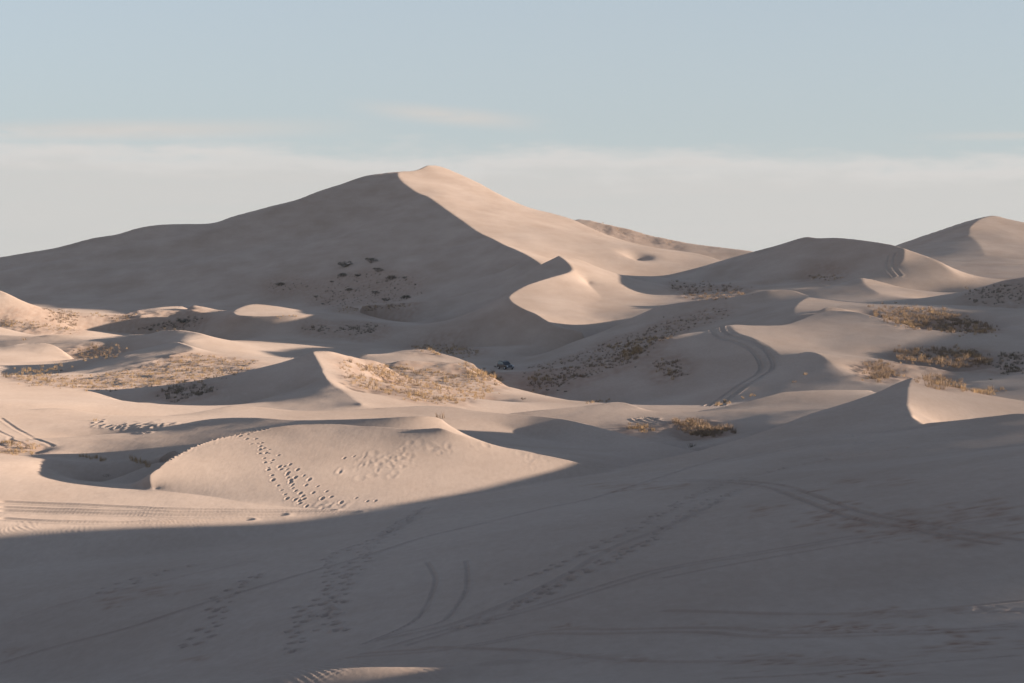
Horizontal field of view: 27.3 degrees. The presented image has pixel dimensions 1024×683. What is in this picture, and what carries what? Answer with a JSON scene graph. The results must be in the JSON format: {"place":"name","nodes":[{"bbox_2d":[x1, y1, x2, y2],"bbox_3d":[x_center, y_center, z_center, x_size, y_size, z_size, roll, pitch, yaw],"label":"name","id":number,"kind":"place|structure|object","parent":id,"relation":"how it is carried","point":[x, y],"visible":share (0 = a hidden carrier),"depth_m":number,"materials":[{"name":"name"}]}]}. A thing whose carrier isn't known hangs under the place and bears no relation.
{"place":"outdoors","nodes":[
{"label":"outdoors","id":0,"kind":"place"},
{"bbox_2d":[0,382,268,415],"bbox_3d":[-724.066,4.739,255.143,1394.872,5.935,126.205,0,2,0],"label":"dune","id":1,"kind":"structure","parent":0,"point":[146,401],"depth_m":224.61,"materials":[{"name":"beige sand"}]},
{"bbox_2d":[0,324,318,389],"bbox_3d":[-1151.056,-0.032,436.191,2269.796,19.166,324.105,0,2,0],"label":"dune","id":2,"kind":"structure","parent":0,"point":[34,352],"depth_m":387.52,"materials":[{"name":"beige sand"}]},
{"bbox_2d":[0,291,392,340],"bbox_3d":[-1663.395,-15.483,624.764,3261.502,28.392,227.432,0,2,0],"label":"dune","id":3,"kind":"structure","parent":0,"point":[255,322],"depth_m":595.60,"materials":[{"name":"beige sand"}]},
{"bbox_2d":[0,406,695,475],"bbox_3d":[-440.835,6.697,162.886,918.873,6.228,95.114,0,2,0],"label":"dune","id":4,"kind":"structure","parent":0,"point":[63,438],"depth_m":162.46,"materials":[{"name":"beige sand"}]},
{"bbox_2d":[0,165,721,313],"bbox_3d":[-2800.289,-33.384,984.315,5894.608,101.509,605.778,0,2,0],"label":"dune","id":5,"kind":"structure","parent":0,"point":[432,232],"depth_m":899.22,"materials":[{"name":"beige sand"}]},
{"bbox_2d":[338,261,352,266],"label":"shrub","id":6,"kind":"object","parent":5,"relation":"on","point":[343,263],"visible":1,"depth_m":856.52,"materials":[{"name":"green plant"}]},
{"bbox_2d":[365,257,377,262],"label":"shrub","id":7,"kind":"object","parent":5,"relation":"on","point":[369,259],"visible":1,"depth_m":852.56,"materials":[{"name":"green plant"}]},
{"bbox_2d":[0,222,1023,454],"bbox_3d":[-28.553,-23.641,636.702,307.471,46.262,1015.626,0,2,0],"label":"dry grass","id":8,"kind":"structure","parent":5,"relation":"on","point":[705,429],"depth_m":310.51,"materials":[{"name":"plant"}]},
{"bbox_2d":[89,349,650,410],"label":"dune","id":9,"kind":"structure","parent":0,"point":[314,381],"depth_m":243.78,"materials":[{"name":"beige sand"}]},
{"bbox_2d":[46,424,795,509],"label":"dune","id":10,"kind":"structure","parent":0,"point":[323,467],"depth_m":114.88,"materials":[{"name":"beige sand"}]},
{"bbox_2d":[218,330,704,407],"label":"sand flat","id":11,"kind":"structure","parent":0,"point":[648,387],"depth_m":317.99,"materials":[{"name":"beige sand"}]},
{"bbox_2d":[497,360,513,369],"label":"parked car","id":12,"kind":"object","parent":11,"relation":"on","point":[504,364],"visible":1,"depth_m":456.17,"materials":[{"name":"paint"}]},
{"bbox_2d":[0,414,1023,682],"bbox_3d":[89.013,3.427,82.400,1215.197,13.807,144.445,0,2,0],"label":"sand slope","id":13,"kind":"structure","parent":0,"point":[896,558],"depth_m":58.86,"materials":[{"name":"beige sand"}]},
{"bbox_2d":[287,256,736,355],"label":"dune","id":14,"kind":"structure","parent":0,"point":[559,299],"depth_m":565.56,"materials":[{"name":"beige sand"}]},
{"bbox_2d":[0,0,1023,256],"label":"sky","id":15,"kind":"structure","parent":0,"point":[748,125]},
{"bbox_2d":[575,219,751,259],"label":"dune","id":16,"kind":"structure","parent":0,"point":[719,253],"depth_m":1105.06,"materials":[{"name":"beige sand"}]},
{"bbox_2d":[435,290,1023,450],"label":"dune","id":17,"kind":"structure","parent":0,"point":[768,347],"depth_m":317.12,"materials":[{"name":"beige sand"}]},
{"bbox_2d":[551,378,1023,469],"bbox_3d":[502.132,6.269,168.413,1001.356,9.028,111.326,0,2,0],"label":"dune","id":18,"kind":"structure","parent":0,"point":[909,404],"depth_m":139.75,"materials":[{"name":"beige sand"}]},
{"bbox_2d":[578,237,1023,302],"bbox_3d":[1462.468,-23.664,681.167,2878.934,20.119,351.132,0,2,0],"label":"dune","id":19,"kind":"structure","parent":0,"point":[866,271],"depth_m":626.89,"materials":[{"name":"beige sand"}]},
{"bbox_2d":[870,277,1023,384],"bbox_3d":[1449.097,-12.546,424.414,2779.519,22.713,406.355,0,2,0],"label":"dune","id":20,"kind":"structure","parent":0,"point":[960,298],"depth_m":484.10,"materials":[{"name":"beige sand"}]},
{"bbox_2d":[896,216,1023,273],"bbox_3d":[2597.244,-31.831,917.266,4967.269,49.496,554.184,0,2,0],"label":"dune","id":21,"kind":"structure","parent":0,"point":[991,244],"depth_m":908.13,"materials":[{"name":"beige sand"}]}
]}

